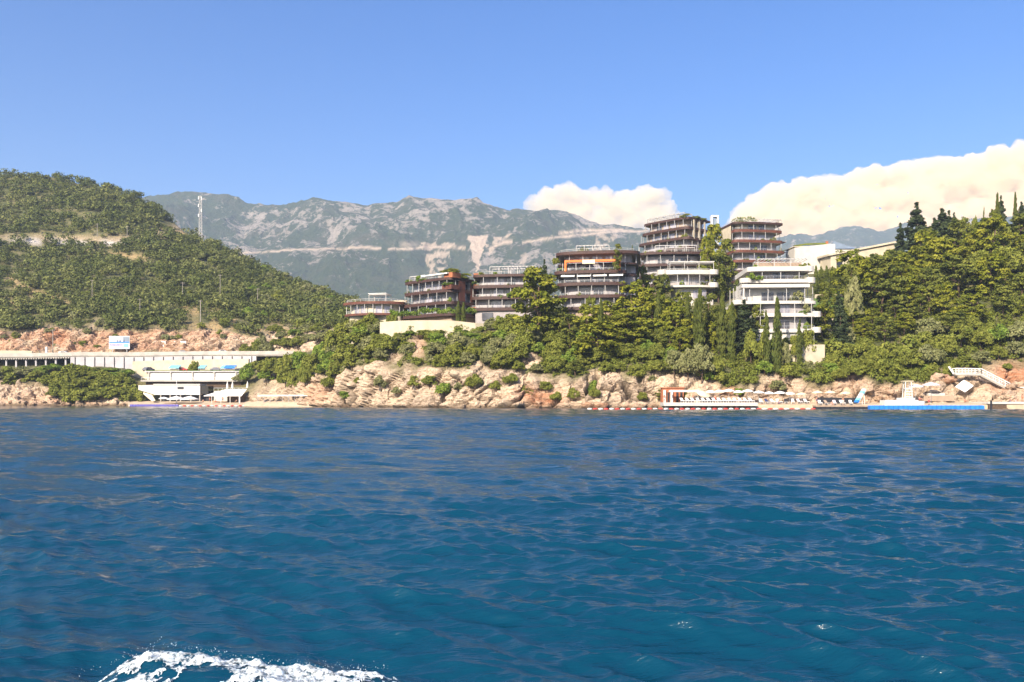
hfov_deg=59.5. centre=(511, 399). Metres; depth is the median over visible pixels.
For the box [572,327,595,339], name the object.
leafy tree
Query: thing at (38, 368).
leafy tree
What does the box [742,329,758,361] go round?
evergreen oak
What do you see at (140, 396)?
shrub
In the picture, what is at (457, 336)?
olive tree
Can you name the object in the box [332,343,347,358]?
evergreen oak
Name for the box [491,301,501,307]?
window
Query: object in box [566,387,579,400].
evergreen oak
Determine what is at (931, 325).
olive tree
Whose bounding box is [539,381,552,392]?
evergreen oak
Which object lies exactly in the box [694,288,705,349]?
cypress tree
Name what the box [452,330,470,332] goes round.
leafy tree
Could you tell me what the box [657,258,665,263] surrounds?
window
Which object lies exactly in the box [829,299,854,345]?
conifer tree
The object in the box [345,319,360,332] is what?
olive tree
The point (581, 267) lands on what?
window
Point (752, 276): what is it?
potted shrub
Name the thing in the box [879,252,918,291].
pine tree
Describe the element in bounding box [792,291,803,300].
potted shrub
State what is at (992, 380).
outdoor stairs
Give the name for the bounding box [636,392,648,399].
evergreen oak
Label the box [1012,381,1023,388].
boulder
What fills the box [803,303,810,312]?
potted shrub
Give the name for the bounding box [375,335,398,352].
evergreen oak
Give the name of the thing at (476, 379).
evergreen oak
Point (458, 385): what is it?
olive tree
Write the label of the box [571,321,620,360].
pine tree
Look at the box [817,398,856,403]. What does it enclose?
windbreak
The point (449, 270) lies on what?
potted shrub
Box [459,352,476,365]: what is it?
olive tree
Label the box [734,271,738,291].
cypress tree
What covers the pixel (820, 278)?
cypress tree
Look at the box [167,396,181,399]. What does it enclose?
beach parasol
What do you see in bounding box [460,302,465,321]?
cypress tree
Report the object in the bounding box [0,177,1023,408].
terrain
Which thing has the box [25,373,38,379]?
shrub
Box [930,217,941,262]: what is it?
conifer tree
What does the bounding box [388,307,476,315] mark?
hedge
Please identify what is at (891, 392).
boulder
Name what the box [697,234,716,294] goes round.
pine tree
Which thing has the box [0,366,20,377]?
evergreen oak
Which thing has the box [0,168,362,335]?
scrub
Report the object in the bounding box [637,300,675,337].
pine tree
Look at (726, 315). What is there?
evergreen oak
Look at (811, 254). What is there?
house
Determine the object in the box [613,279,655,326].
pine tree
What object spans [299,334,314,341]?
olive tree
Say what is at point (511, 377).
evergreen oak
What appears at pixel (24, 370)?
olive tree
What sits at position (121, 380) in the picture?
evergreen oak
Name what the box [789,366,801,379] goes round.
evergreen oak
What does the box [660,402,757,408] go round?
bathing platform
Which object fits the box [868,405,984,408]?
floating dock
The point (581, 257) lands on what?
window
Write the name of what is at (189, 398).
beach parasol
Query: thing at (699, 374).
evergreen oak
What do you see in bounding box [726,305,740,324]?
evergreen oak
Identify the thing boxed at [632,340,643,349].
evergreen oak
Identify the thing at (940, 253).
pine tree
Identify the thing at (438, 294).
hotel block
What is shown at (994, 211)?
pine tree
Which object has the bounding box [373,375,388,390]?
olive tree
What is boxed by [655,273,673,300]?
pine tree
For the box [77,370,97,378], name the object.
evergreen oak
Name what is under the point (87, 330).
shrub
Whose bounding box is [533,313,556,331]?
pine tree
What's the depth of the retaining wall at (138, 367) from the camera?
320.13 m
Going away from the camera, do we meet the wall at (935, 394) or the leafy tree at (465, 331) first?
the wall at (935, 394)
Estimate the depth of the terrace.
303.00 m
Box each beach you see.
[128,401,311,406]
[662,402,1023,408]
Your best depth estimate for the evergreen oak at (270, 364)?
298.11 m
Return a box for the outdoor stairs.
[948,366,1023,387]
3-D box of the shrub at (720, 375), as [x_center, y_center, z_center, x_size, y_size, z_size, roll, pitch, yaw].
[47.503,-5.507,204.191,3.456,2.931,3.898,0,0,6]
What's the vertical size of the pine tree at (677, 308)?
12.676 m
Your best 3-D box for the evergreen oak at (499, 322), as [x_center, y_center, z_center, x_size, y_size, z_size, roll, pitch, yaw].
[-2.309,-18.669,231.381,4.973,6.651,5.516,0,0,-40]
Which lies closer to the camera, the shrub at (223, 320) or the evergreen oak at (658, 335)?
the evergreen oak at (658, 335)
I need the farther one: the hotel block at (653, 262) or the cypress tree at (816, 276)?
the hotel block at (653, 262)
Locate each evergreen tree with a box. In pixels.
[613,244,621,272]
[702,293,717,344]
[710,251,726,302]
[716,238,737,299]
[814,281,831,332]
[840,261,858,321]
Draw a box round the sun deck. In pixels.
[880,398,924,404]
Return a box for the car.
[142,367,154,370]
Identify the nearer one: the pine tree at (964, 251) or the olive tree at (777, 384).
the olive tree at (777, 384)
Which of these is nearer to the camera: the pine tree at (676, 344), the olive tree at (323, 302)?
the pine tree at (676, 344)
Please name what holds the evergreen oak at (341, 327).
on the terrain at (615, 387)
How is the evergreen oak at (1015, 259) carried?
on the terrain at (615, 387)
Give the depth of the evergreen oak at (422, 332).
232.50 m
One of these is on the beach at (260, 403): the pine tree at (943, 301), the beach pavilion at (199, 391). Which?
the beach pavilion at (199, 391)
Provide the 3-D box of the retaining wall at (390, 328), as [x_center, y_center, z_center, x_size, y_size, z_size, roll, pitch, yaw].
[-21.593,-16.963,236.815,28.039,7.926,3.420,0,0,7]
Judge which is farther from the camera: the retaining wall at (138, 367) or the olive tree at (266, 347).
the olive tree at (266, 347)
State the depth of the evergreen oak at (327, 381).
249.98 m
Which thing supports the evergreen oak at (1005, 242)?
on the terrain at (615, 387)
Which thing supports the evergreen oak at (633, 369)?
on the terrain at (615, 387)
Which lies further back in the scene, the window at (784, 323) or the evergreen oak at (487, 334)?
the evergreen oak at (487, 334)
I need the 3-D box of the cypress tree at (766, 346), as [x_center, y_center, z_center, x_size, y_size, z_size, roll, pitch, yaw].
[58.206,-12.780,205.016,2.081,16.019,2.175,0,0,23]
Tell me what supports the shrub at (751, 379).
on the terrain at (615, 387)
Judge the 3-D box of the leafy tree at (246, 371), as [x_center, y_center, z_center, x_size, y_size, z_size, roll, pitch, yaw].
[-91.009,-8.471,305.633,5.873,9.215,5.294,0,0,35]
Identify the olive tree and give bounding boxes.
[13,366,36,377]
[231,374,249,385]
[254,336,268,343]
[257,343,275,350]
[258,294,271,300]
[265,272,274,279]
[275,331,287,337]
[280,272,292,278]
[298,324,309,330]
[299,283,316,293]
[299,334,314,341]
[308,332,325,343]
[310,286,326,293]
[318,297,332,308]
[318,329,332,336]
[322,321,335,328]
[325,343,345,352]
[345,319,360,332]
[356,336,371,348]
[367,321,379,332]
[372,347,390,360]
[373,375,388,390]
[390,386,401,396]
[393,334,407,341]
[398,343,415,355]
[424,341,446,353]
[446,331,470,345]
[453,382,463,392]
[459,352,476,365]
[464,338,478,348]
[479,349,495,367]
[483,317,494,330]
[483,345,501,352]
[486,336,502,346]
[500,333,516,348]
[524,327,543,340]
[529,363,543,373]
[665,349,680,378]
[677,348,695,380]
[689,343,714,383]
[769,379,786,391]
[781,342,790,363]
[802,361,815,369]
[836,326,856,342]
[843,275,864,328]
[915,317,944,333]
[918,343,947,364]
[970,350,992,362]
[1001,320,1023,341]
[1005,340,1023,358]
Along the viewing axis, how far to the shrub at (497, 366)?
215.16 m
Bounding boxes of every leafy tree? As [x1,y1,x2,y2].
[31,367,48,373]
[40,363,61,370]
[101,368,120,371]
[119,369,135,374]
[239,362,254,380]
[241,306,252,316]
[257,371,274,384]
[259,310,268,316]
[261,283,271,288]
[287,329,300,334]
[291,350,306,368]
[311,341,324,359]
[316,359,331,371]
[318,349,336,361]
[339,391,349,402]
[351,324,371,335]
[402,331,416,334]
[428,332,447,344]
[434,382,451,401]
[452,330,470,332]
[463,333,483,339]
[492,329,506,340]
[529,342,544,354]
[560,352,575,363]
[567,345,583,354]
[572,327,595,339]
[587,380,596,391]
[640,340,654,350]
[664,346,676,360]
[703,371,716,382]
[734,388,745,394]
[754,360,773,375]
[769,339,772,360]
[822,362,838,372]
[919,364,928,370]
[988,323,1010,346]
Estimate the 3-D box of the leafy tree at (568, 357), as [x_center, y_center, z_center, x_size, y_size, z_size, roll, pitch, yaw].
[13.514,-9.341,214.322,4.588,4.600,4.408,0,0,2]
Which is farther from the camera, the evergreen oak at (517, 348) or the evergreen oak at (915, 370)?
the evergreen oak at (517, 348)
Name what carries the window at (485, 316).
in the hotel block at (490, 288)
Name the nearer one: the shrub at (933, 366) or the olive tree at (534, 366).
the shrub at (933, 366)
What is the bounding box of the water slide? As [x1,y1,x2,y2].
[854,389,865,403]
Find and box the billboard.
[109,336,129,351]
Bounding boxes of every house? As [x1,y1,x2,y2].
[785,241,834,273]
[817,241,896,274]
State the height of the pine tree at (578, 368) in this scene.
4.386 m
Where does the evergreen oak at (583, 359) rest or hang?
on the terrain at (615, 387)
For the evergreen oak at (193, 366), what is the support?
on the terrain at (615, 387)
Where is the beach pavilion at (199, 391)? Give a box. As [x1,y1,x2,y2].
[138,384,212,401]
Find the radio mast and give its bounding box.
[198,196,201,236]
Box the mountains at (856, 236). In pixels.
[776,216,1012,261]
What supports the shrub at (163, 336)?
on the terrain at (615, 387)
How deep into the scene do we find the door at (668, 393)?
200.09 m
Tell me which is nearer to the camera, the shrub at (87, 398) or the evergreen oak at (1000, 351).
the evergreen oak at (1000, 351)
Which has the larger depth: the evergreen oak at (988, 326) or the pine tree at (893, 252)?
the pine tree at (893, 252)
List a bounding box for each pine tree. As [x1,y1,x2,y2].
[510,266,567,341]
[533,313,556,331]
[545,308,569,333]
[555,307,568,325]
[555,314,581,347]
[566,360,583,376]
[569,303,611,338]
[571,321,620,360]
[591,300,626,335]
[603,312,649,343]
[609,335,625,351]
[611,309,638,340]
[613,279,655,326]
[635,325,658,341]
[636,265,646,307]
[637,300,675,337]
[642,273,664,294]
[649,294,678,317]
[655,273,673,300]
[657,331,682,350]
[659,300,691,343]
[667,331,690,353]
[669,326,692,349]
[671,290,692,315]
[674,311,694,336]
[691,296,711,313]
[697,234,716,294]
[700,223,723,290]
[703,320,715,344]
[708,317,727,352]
[751,304,765,331]
[809,303,834,336]
[825,291,837,313]
[828,248,876,300]
[852,316,874,336]
[858,253,908,313]
[859,261,885,307]
[861,307,884,326]
[872,312,897,341]
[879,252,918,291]
[880,296,907,319]
[884,250,909,283]
[890,275,926,310]
[893,310,915,336]
[897,254,921,275]
[906,297,931,318]
[907,229,938,268]
[912,265,948,311]
[912,268,934,293]
[917,233,961,271]
[922,224,931,242]
[930,282,958,313]
[936,255,979,297]
[937,310,967,333]
[943,218,974,246]
[951,247,971,270]
[952,216,972,244]
[958,232,982,259]
[958,293,992,316]
[966,215,1018,255]
[969,249,1014,294]
[972,212,1007,252]
[988,283,1017,314]
[989,208,996,216]
[1005,212,1023,243]
[1012,297,1023,314]
[1013,234,1023,251]
[1016,242,1023,269]
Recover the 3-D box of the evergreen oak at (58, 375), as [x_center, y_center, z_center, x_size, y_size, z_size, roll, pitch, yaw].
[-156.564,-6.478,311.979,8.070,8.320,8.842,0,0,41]
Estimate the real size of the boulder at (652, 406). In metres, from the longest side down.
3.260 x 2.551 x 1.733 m
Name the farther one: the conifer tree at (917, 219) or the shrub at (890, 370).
the conifer tree at (917, 219)
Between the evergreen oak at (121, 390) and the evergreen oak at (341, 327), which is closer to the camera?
the evergreen oak at (341, 327)
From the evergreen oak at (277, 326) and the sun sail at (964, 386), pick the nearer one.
the sun sail at (964, 386)
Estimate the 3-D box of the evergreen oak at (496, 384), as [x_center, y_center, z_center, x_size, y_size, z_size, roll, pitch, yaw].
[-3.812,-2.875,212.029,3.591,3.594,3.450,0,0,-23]
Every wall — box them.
[0,350,32,352]
[70,356,256,369]
[132,359,249,378]
[380,320,482,342]
[789,344,824,363]
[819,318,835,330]
[927,393,944,395]
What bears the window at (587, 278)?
in the hotel block at (602, 283)
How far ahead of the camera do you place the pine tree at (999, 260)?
234.42 m
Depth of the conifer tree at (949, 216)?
287.16 m
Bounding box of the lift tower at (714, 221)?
[710,215,718,280]
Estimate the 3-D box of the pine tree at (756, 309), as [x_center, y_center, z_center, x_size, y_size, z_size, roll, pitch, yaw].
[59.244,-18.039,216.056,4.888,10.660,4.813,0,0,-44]
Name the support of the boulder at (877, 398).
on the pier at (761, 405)
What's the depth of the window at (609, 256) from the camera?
241.54 m
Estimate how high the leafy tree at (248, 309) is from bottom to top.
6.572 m
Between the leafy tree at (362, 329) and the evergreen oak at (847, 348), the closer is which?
the evergreen oak at (847, 348)
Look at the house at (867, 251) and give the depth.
290.07 m
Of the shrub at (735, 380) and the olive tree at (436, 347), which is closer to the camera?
the shrub at (735, 380)
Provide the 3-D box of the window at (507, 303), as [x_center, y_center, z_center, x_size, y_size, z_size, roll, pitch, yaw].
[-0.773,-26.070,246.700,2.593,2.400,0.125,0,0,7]
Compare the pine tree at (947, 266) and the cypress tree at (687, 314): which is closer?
the cypress tree at (687, 314)
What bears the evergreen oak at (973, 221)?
on the terrain at (615, 387)
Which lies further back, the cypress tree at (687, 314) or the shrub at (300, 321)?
the shrub at (300, 321)
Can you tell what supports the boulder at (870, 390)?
on the terrain at (615, 387)
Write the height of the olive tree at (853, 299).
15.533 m
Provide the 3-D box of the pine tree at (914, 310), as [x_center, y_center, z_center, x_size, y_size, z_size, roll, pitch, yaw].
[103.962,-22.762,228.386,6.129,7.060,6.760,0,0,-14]
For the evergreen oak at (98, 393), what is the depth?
300.33 m
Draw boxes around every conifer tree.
[539,259,551,312]
[724,299,758,349]
[829,291,852,329]
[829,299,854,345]
[893,223,910,257]
[897,202,932,261]
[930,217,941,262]
[936,208,962,257]
[944,210,957,242]
[999,195,1006,223]
[1017,201,1023,213]
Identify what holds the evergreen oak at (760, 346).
on the terrain at (615, 387)
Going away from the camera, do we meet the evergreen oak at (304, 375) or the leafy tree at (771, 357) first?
the leafy tree at (771, 357)
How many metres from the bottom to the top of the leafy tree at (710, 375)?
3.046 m
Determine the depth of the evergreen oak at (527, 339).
219.23 m
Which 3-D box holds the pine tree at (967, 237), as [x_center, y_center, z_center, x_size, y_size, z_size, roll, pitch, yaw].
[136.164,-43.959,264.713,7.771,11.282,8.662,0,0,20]
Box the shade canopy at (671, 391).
[669,390,696,401]
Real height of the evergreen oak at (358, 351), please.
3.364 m
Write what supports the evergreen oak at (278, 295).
on the terrain at (615, 387)
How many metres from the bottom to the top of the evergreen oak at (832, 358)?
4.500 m
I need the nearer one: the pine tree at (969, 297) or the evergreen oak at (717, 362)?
the evergreen oak at (717, 362)
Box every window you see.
[375,306,381,312]
[384,306,389,312]
[419,297,424,302]
[433,295,439,301]
[482,313,492,319]
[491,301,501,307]
[493,290,502,295]
[495,278,503,284]
[505,301,513,306]
[507,278,515,284]
[579,265,588,269]
[580,256,588,262]
[580,276,589,281]
[580,288,589,294]
[591,265,601,269]
[592,256,602,262]
[592,276,602,281]
[594,288,602,293]
[605,255,614,262]
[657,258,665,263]
[668,258,678,260]
[693,290,697,297]
[748,235,755,239]
[749,255,756,259]
[761,292,773,300]
[772,272,784,278]
[776,292,789,300]
[779,305,789,312]
[780,320,789,328]
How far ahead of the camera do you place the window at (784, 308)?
216.41 m
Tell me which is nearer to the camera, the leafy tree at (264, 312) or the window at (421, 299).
the window at (421, 299)
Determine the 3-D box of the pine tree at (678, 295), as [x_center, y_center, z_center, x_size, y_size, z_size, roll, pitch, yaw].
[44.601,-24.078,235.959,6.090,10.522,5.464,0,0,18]
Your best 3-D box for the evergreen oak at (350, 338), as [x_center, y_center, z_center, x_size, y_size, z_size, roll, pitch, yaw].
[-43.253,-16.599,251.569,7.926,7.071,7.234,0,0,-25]
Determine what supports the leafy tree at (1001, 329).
on the terrain at (615, 387)
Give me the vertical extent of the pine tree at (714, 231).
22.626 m
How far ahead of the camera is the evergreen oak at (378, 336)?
238.09 m
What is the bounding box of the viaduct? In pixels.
[0,351,293,366]
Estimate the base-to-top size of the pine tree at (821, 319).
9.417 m
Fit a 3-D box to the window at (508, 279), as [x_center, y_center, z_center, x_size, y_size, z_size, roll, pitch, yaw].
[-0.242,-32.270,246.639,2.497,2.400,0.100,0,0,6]
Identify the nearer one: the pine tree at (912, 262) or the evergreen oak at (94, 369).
the pine tree at (912, 262)
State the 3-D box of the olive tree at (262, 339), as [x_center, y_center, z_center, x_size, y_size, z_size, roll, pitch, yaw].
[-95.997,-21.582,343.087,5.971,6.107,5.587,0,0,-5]
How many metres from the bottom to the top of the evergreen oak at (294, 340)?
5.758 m
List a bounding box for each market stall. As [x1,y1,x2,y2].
[168,365,181,369]
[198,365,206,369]
[224,365,236,369]
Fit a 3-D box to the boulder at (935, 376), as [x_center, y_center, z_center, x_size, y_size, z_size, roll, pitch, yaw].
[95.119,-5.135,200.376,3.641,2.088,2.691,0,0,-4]
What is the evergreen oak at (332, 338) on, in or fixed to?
on the terrain at (615, 387)
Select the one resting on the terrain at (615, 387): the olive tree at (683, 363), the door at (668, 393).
the olive tree at (683, 363)
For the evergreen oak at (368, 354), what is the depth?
238.12 m
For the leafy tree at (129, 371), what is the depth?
316.95 m
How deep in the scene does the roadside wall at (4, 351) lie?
328.92 m
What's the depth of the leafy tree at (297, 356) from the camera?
277.34 m
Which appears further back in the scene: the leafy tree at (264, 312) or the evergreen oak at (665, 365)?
the leafy tree at (264, 312)
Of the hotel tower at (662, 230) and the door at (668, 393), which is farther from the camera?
the hotel tower at (662, 230)
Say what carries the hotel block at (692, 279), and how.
on the terrain at (615, 387)
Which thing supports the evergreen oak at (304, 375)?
on the terrain at (615, 387)
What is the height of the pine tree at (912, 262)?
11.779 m
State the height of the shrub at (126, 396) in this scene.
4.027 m
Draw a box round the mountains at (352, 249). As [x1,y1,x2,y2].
[141,191,721,310]
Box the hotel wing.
[343,293,412,343]
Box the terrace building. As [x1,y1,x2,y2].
[141,370,243,388]
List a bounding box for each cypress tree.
[455,300,460,320]
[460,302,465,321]
[597,298,604,338]
[652,291,662,344]
[684,293,691,345]
[692,301,697,348]
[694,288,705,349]
[715,294,727,358]
[727,302,736,365]
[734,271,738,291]
[762,310,770,374]
[771,296,782,374]
[795,319,803,364]
[813,266,819,294]
[818,266,824,290]
[824,265,829,290]
[829,266,835,288]
[834,265,840,289]
[839,276,845,287]
[995,192,1000,213]
[1012,191,1017,247]
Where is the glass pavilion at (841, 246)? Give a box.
[832,241,854,252]
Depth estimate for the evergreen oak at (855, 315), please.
225.51 m
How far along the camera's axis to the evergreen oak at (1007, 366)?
203.38 m
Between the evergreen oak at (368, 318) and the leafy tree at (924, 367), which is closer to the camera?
the leafy tree at (924, 367)
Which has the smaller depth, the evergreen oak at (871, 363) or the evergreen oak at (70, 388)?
the evergreen oak at (871, 363)
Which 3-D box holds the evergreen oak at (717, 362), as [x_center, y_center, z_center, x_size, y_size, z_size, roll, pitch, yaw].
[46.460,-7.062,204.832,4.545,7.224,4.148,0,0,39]
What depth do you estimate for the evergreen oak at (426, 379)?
216.54 m
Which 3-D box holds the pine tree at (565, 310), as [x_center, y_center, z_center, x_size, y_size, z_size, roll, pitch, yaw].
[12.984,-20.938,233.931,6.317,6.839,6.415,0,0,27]
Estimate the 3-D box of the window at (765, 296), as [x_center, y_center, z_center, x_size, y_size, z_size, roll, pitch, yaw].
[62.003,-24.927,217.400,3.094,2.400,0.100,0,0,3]
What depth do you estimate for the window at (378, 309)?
253.38 m
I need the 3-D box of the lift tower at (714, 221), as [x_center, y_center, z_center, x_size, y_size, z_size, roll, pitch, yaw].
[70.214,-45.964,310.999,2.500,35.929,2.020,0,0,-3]
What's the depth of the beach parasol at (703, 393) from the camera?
194.38 m
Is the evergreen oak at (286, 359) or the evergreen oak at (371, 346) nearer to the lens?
the evergreen oak at (371, 346)
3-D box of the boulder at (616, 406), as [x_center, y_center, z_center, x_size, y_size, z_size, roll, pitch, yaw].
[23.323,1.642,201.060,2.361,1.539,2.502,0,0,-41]
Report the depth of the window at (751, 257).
295.50 m
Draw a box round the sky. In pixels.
[0,0,1023,243]
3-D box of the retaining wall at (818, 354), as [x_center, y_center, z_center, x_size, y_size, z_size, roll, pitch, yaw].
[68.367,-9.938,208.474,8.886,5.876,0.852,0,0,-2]
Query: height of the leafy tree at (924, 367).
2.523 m
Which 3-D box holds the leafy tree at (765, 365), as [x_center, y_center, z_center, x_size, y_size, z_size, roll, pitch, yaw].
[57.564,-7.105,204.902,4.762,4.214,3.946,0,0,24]
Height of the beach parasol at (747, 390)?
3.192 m
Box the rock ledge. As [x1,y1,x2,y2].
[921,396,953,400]
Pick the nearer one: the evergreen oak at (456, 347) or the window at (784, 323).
the window at (784, 323)
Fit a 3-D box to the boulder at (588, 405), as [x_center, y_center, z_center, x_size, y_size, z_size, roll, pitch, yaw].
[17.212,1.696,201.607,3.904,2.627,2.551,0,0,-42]
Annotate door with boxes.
[667,392,669,401]
[676,392,678,401]
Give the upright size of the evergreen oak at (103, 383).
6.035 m
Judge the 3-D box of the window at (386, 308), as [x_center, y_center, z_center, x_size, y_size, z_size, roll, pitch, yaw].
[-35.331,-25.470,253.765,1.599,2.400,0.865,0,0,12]
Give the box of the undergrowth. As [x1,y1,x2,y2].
[298,245,1023,386]
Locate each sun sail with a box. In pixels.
[143,392,154,400]
[955,380,972,391]
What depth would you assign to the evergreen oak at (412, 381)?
217.93 m
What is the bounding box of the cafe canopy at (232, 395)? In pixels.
[204,389,246,402]
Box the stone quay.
[971,402,1023,408]
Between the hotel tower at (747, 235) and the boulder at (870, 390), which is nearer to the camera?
the boulder at (870, 390)
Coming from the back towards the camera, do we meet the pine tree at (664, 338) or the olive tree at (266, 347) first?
the olive tree at (266, 347)
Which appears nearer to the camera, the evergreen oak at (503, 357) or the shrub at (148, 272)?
the evergreen oak at (503, 357)
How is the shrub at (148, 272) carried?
on the terrain at (615, 387)
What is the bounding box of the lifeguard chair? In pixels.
[901,381,912,397]
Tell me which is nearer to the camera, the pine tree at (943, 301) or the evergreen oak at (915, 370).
the evergreen oak at (915, 370)
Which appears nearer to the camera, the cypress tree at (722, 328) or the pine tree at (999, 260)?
the cypress tree at (722, 328)
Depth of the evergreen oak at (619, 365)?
208.84 m
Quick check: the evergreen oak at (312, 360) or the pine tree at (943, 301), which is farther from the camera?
the evergreen oak at (312, 360)
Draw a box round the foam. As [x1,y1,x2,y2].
[70,636,397,681]
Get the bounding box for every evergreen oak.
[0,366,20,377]
[30,370,45,377]
[36,374,54,386]
[45,387,63,397]
[48,370,75,382]
[48,379,77,388]
[60,386,78,395]
[61,363,89,380]
[70,377,93,388]
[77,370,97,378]
[87,389,107,399]
[88,379,117,388]
[89,367,102,370]
[94,370,114,382]
[107,386,130,395]
[109,372,130,381]
[114,375,137,386]
[121,268,128,273]
[187,361,199,369]
[238,344,252,350]
[249,340,261,350]
[250,360,263,372]
[260,357,278,379]
[265,325,276,332]
[269,339,280,347]
[271,290,285,301]
[273,324,282,329]
[276,352,295,371]
[276,365,291,386]
[278,337,291,348]
[286,369,298,387]
[290,335,303,349]
[295,364,314,386]
[299,353,320,367]
[309,323,324,332]
[309,366,325,374]
[320,375,334,391]
[321,325,349,350]
[326,360,342,377]
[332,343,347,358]
[335,318,349,333]
[341,355,356,370]
[343,344,359,356]
[344,329,368,344]
[349,319,371,328]
[354,348,364,353]
[360,312,378,326]
[362,339,377,358]
[363,352,372,358]
[375,333,387,340]
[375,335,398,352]
[385,310,397,321]
[392,332,408,340]
[407,375,420,389]
[414,330,432,335]
[421,375,437,389]
[424,330,447,337]
[432,353,446,362]
[442,354,460,368]
[443,341,464,354]
[464,344,482,355]
[465,373,483,391]
[478,330,493,339]
[488,380,501,389]
[490,350,512,368]
[491,315,508,329]
[502,373,518,384]
[504,313,517,321]
[504,317,527,335]
[506,340,529,358]
[510,332,536,347]
[512,360,525,371]
[520,385,533,394]
[539,330,556,342]
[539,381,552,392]
[541,342,562,360]
[544,355,565,372]
[549,391,561,404]
[550,338,569,351]
[554,330,575,347]
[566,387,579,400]
[575,354,590,366]
[588,387,600,398]
[589,345,611,365]
[598,361,615,373]
[613,343,635,360]
[614,362,625,373]
[627,364,646,376]
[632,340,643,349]
[632,348,650,362]
[635,311,650,322]
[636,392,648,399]
[645,359,663,375]
[648,343,665,358]
[651,327,671,341]
[663,358,675,373]
[695,368,708,376]
[707,353,725,379]
[713,305,729,324]
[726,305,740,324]
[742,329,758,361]
[757,332,770,358]
[789,334,802,361]
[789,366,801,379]
[802,328,815,350]
[823,353,841,366]
[830,368,847,381]
[840,343,859,357]
[841,361,862,380]
[842,305,863,322]
[853,337,878,355]
[859,350,880,361]
[862,358,878,368]
[895,347,924,368]
[909,368,920,373]
[914,330,932,347]
[930,334,958,352]
[942,363,956,375]
[945,323,976,346]
[949,278,968,288]
[953,355,973,366]
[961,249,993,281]
[964,315,982,329]
[967,329,994,350]
[971,215,976,232]
[977,322,996,332]
[988,228,1014,247]
[989,346,1008,360]
[992,245,1023,280]
[1002,363,1012,372]
[1005,272,1023,293]
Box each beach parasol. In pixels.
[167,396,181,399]
[180,396,198,403]
[696,390,709,397]
[743,389,753,401]
[753,391,764,403]
[908,384,923,399]
[922,382,939,385]
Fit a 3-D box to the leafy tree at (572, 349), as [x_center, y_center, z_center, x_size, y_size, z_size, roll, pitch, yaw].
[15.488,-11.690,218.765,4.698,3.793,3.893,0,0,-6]
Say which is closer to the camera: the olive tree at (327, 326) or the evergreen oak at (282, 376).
the evergreen oak at (282, 376)
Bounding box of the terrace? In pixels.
[214,388,230,400]
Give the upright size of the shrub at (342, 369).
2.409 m
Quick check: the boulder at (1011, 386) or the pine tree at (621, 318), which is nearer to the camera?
the boulder at (1011, 386)
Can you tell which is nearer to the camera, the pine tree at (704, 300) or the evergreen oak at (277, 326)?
the pine tree at (704, 300)
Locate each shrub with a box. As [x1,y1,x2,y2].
[1,373,27,384]
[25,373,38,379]
[42,277,55,282]
[59,390,75,403]
[67,310,81,318]
[69,387,85,399]
[79,392,97,400]
[82,327,91,333]
[85,276,97,281]
[94,318,103,325]
[98,386,119,395]
[102,391,118,398]
[118,384,137,400]
[118,391,131,401]
[130,388,146,401]
[145,269,152,275]
[160,334,169,339]
[164,304,174,311]
[197,322,206,327]
[219,317,228,325]
[293,318,306,325]
[311,303,323,312]
[339,365,349,371]
[356,359,363,365]
[425,354,434,361]
[439,268,459,272]
[461,273,471,278]
[490,363,503,368]
[552,257,559,264]
[586,296,595,306]
[647,375,656,380]
[714,370,727,381]
[728,377,739,383]
[743,376,758,382]
[746,273,755,278]
[778,364,794,376]
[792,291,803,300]
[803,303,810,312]
[809,372,824,382]
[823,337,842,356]
[858,364,871,373]
[877,358,901,373]
[878,341,900,357]
[879,365,900,374]
[892,334,921,351]
[923,362,940,373]
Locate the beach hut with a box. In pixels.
[660,387,684,401]
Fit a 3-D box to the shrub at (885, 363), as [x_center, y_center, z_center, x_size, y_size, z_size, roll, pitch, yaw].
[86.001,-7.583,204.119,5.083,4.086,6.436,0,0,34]
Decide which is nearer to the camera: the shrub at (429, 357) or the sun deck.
the sun deck
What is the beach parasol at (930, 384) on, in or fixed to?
on the pier at (761, 405)
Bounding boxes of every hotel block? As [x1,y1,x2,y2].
[402,272,479,322]
[470,265,541,324]
[554,244,640,326]
[638,245,705,288]
[655,261,717,305]
[726,258,820,342]
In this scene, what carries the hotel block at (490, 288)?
on the terrain at (615, 387)
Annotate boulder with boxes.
[581,402,593,407]
[593,401,608,408]
[609,404,621,407]
[618,401,636,408]
[630,401,648,408]
[646,404,657,408]
[859,383,874,395]
[872,395,885,401]
[886,389,896,395]
[930,372,944,380]
[943,374,957,383]
[1005,383,1018,389]
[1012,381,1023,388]
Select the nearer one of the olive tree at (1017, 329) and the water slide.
the water slide
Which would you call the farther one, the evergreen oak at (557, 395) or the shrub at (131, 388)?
the shrub at (131, 388)
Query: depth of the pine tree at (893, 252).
266.09 m
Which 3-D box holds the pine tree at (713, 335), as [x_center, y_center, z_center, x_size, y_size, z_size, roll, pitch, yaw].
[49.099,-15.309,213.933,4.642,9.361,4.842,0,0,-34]
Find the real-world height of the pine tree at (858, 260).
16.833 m
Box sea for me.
[0,406,1023,681]
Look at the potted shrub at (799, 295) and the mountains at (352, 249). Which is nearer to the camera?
the potted shrub at (799, 295)
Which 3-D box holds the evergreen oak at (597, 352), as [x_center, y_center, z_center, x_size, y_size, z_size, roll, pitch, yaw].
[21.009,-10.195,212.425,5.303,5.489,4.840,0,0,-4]
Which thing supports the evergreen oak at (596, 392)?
on the terrain at (615, 387)
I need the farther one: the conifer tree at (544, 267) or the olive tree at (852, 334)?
the conifer tree at (544, 267)
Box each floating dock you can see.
[130,404,180,405]
[812,405,867,408]
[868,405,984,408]
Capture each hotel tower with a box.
[638,212,709,281]
[719,216,785,284]
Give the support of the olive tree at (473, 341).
on the terrain at (615, 387)

